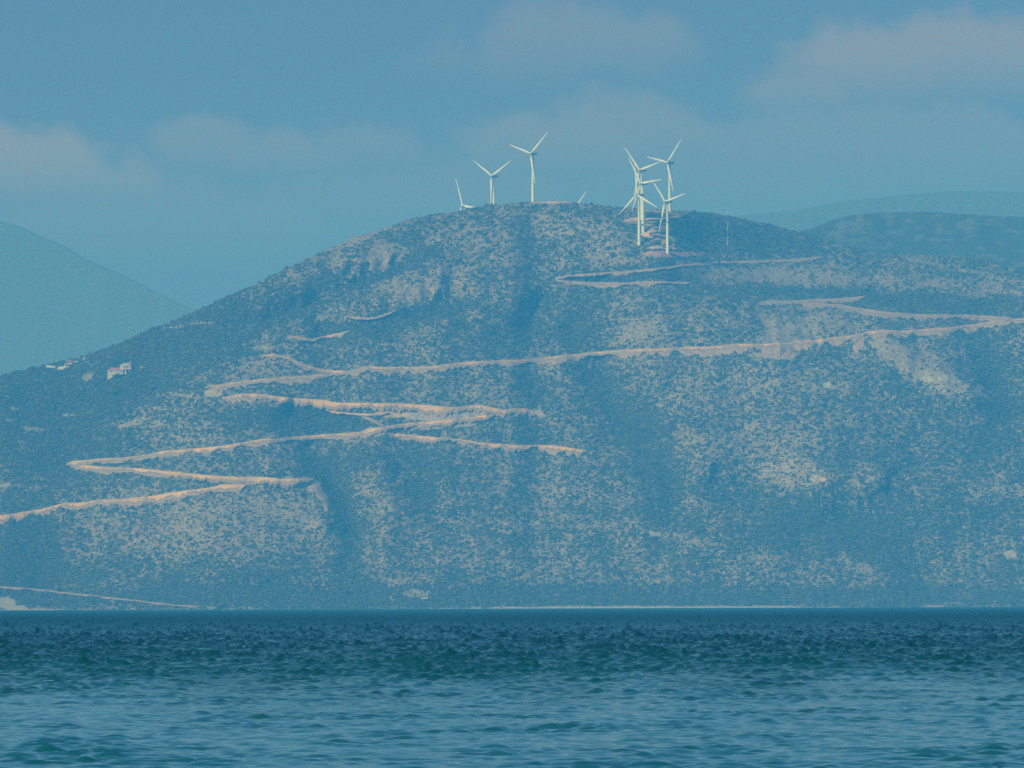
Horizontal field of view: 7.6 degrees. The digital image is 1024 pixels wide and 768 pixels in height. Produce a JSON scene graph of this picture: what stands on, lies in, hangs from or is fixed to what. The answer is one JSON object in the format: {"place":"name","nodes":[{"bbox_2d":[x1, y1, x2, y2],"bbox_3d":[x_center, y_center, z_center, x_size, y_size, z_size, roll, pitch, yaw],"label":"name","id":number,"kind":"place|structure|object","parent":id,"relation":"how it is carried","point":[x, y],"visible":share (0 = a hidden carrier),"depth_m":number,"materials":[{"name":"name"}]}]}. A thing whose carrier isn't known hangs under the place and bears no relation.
{"place":"outdoors","nodes":[
{"label":"outdoors","id":0,"kind":"place"},
{"bbox_2d":[0,221,193,375],"bbox_3d":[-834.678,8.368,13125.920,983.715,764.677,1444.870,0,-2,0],"label":"mountain","id":1,"kind":"structure","parent":0,"point":[59,302],"depth_m":12778.26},
{"bbox_2d":[0,586,196,607],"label":"dirt road","id":2,"kind":"structure","parent":0,"point":[74,594],"depth_m":7475.77,"materials":[{"name":"beige soil"}]},
{"bbox_2d":[0,484,247,524],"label":"dirt road","id":3,"kind":"structure","parent":0,"point":[157,499],"depth_m":7744.38,"materials":[{"name":"beige soil"}]},
{"bbox_2d":[69,462,312,488],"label":"dirt road","id":4,"kind":"structure","parent":0,"point":[283,483],"depth_m":7700.89,"materials":[{"name":"beige soil"}]},
{"bbox_2d":[67,414,494,468],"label":"dirt road","id":5,"kind":"structure","parent":0,"point":[337,436],"depth_m":7803.14,"materials":[{"name":"beige soil"}]},
{"bbox_2d":[262,354,350,375],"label":"dirt road","id":6,"kind":"structure","parent":0,"point":[303,366],"depth_m":7924.11,"materials":[{"name":"beige soil"}]},
{"bbox_2d":[291,331,348,342],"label":"dirt road","id":7,"kind":"structure","parent":0,"point":[339,335],"depth_m":8003.40,"materials":[{"name":"beige soil"}]},
{"bbox_2d":[325,410,386,415],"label":"dirt road","id":8,"kind":"structure","parent":0,"point":[355,414],"depth_m":7842.08,"materials":[{"name":"beige soil"}]},
{"bbox_2d":[347,310,396,319],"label":"dirt road","id":9,"kind":"structure","parent":0,"point":[374,318],"depth_m":8019.46,"materials":[{"name":"beige soil"}]},
{"bbox_2d":[358,414,385,426],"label":"dirt road","id":10,"kind":"structure","parent":0,"point":[371,420],"depth_m":7812.56,"materials":[{"name":"beige soil"}]},
{"bbox_2d":[222,393,536,417],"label":"dirt road","id":11,"kind":"structure","parent":0,"point":[443,411],"depth_m":7844.21,"materials":[{"name":"beige soil"}]},
{"bbox_2d":[384,433,585,457],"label":"dirt road","id":12,"kind":"structure","parent":0,"point":[554,450],"depth_m":7778.80,"materials":[{"name":"beige soil"}]},
{"bbox_2d":[0,201,1023,609],"bbox_3d":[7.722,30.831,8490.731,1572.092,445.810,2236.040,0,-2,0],"label":"hill","id":13,"kind":"structure","parent":0,"point":[898,355],"depth_m":7817.53,"materials":[{"name":"green plant"}]},
{"bbox_2d":[65,359,77,364],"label":"villa","id":14,"kind":"object","parent":13,"relation":"on","point":[69,361],"visible":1,"depth_m":8257.45,"materials":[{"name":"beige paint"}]},
{"bbox_2d":[107,362,131,378],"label":"mansion","id":15,"kind":"structure","parent":13,"relation":"on","point":[125,367],"depth_m":8110.14,"materials":[{"name":"beige paint"}]},
{"bbox_2d":[456,181,472,210],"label":"wind turbine","id":16,"kind":"object","parent":13,"relation":"on","point":[465,206],"visible":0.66,"depth_m":8426.48,"materials":[{"name":"beige paint"}]},
{"bbox_2d":[473,160,509,203],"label":"wind turbine","id":17,"kind":"object","parent":13,"relation":"on","point":[494,175],"visible":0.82,"depth_m":8369.22,"materials":[{"name":"beige paint"}]},
{"bbox_2d":[0,201,1023,609],"bbox_3d":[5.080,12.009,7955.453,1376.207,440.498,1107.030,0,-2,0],"label":"scrub","id":18,"kind":"object","parent":13,"relation":"on","point":[140,355],"visible":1,"depth_m":7795.08,"materials":[{"name":"green plant"}]},
{"bbox_2d":[511,132,547,201],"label":"wind turbine","id":19,"kind":"object","parent":13,"relation":"on","point":[531,153],"visible":1,"depth_m":8320.98,"materials":[{"name":"beige paint"}]},
{"bbox_2d":[619,164,655,245],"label":"wind turbine","id":20,"kind":"object","parent":13,"relation":"on","point":[640,195],"visible":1,"depth_m":8163.11,"materials":[{"name":"beige paint"}]},
{"bbox_2d":[625,148,658,219],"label":"wind turbine","id":21,"kind":"object","parent":13,"relation":"on","point":[642,170],"visible":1,"depth_m":8223.87,"materials":[{"name":"beige paint"}]},
{"bbox_2d":[629,159,660,232],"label":"wind turbine","id":22,"kind":"object","parent":13,"relation":"on","point":[643,214],"visible":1,"depth_m":8193.48,"materials":[{"name":"beige paint"}]},
{"bbox_2d":[648,140,680,211],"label":"wind turbine","id":23,"kind":"object","parent":13,"relation":"on","point":[669,176],"visible":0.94,"depth_m":8298.74,"materials":[{"name":"beige paint"}]},
{"bbox_2d":[651,179,684,253],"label":"wind turbine","id":24,"kind":"object","parent":13,"relation":"on","point":[668,201],"visible":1,"depth_m":8164.08,"materials":[{"name":"beige paint"}]},
{"bbox_2d":[0,607,1023,767],"bbox_3d":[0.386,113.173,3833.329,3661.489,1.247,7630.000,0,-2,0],"label":"sea","id":25,"kind":"structure","parent":0,"point":[877,687],"depth_m":311.49,"materials":[{"name":"liquid"}]},
{"bbox_2d":[0,0,1023,309],"label":"sky","id":26,"kind":"structure","parent":0,"point":[193,152],"materials":[{"name":"blue"}]},
{"bbox_2d":[209,318,1023,392],"bbox_3d":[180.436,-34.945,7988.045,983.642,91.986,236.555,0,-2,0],"label":"dirt road","id":27,"kind":"structure","parent":0,"point":[776,349],"depth_m":7938.05,"materials":[{"name":"beige soil"}]},
{"bbox_2d":[627,208,681,249],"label":"dirt road","id":28,"kind":"structure","parent":0,"point":[652,226],"depth_m":8211.28,"materials":[{"name":"beige soil"}]},
{"bbox_2d":[555,257,820,287],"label":"dirt road","id":29,"kind":"structure","parent":0,"point":[608,284],"depth_m":8113.98,"materials":[{"name":"beige soil"}]},
{"bbox_2d":[762,296,864,304],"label":"dirt road","id":30,"kind":"structure","parent":0,"point":[851,299],"depth_m":8120.32,"materials":[{"name":"beige soil"}]},
{"bbox_2d":[731,191,1023,231],"bbox_3d":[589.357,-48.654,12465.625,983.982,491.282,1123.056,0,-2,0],"label":"mountain","id":31,"kind":"structure","parent":0,"point":[993,203],"depth_m":12113.12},
{"bbox_2d":[797,301,1013,321],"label":"dirt road","id":32,"kind":"structure","parent":0,"point":[866,312],"depth_m":8053.70,"materials":[{"name":"beige soil"}]},
{"bbox_2d":[800,212,1023,270],"bbox_3d":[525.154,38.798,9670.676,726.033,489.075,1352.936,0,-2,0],"label":"hill","id":33,"kind":"structure","parent":0,"point":[998,240],"depth_m":9354.57,"materials":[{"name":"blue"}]}
]}

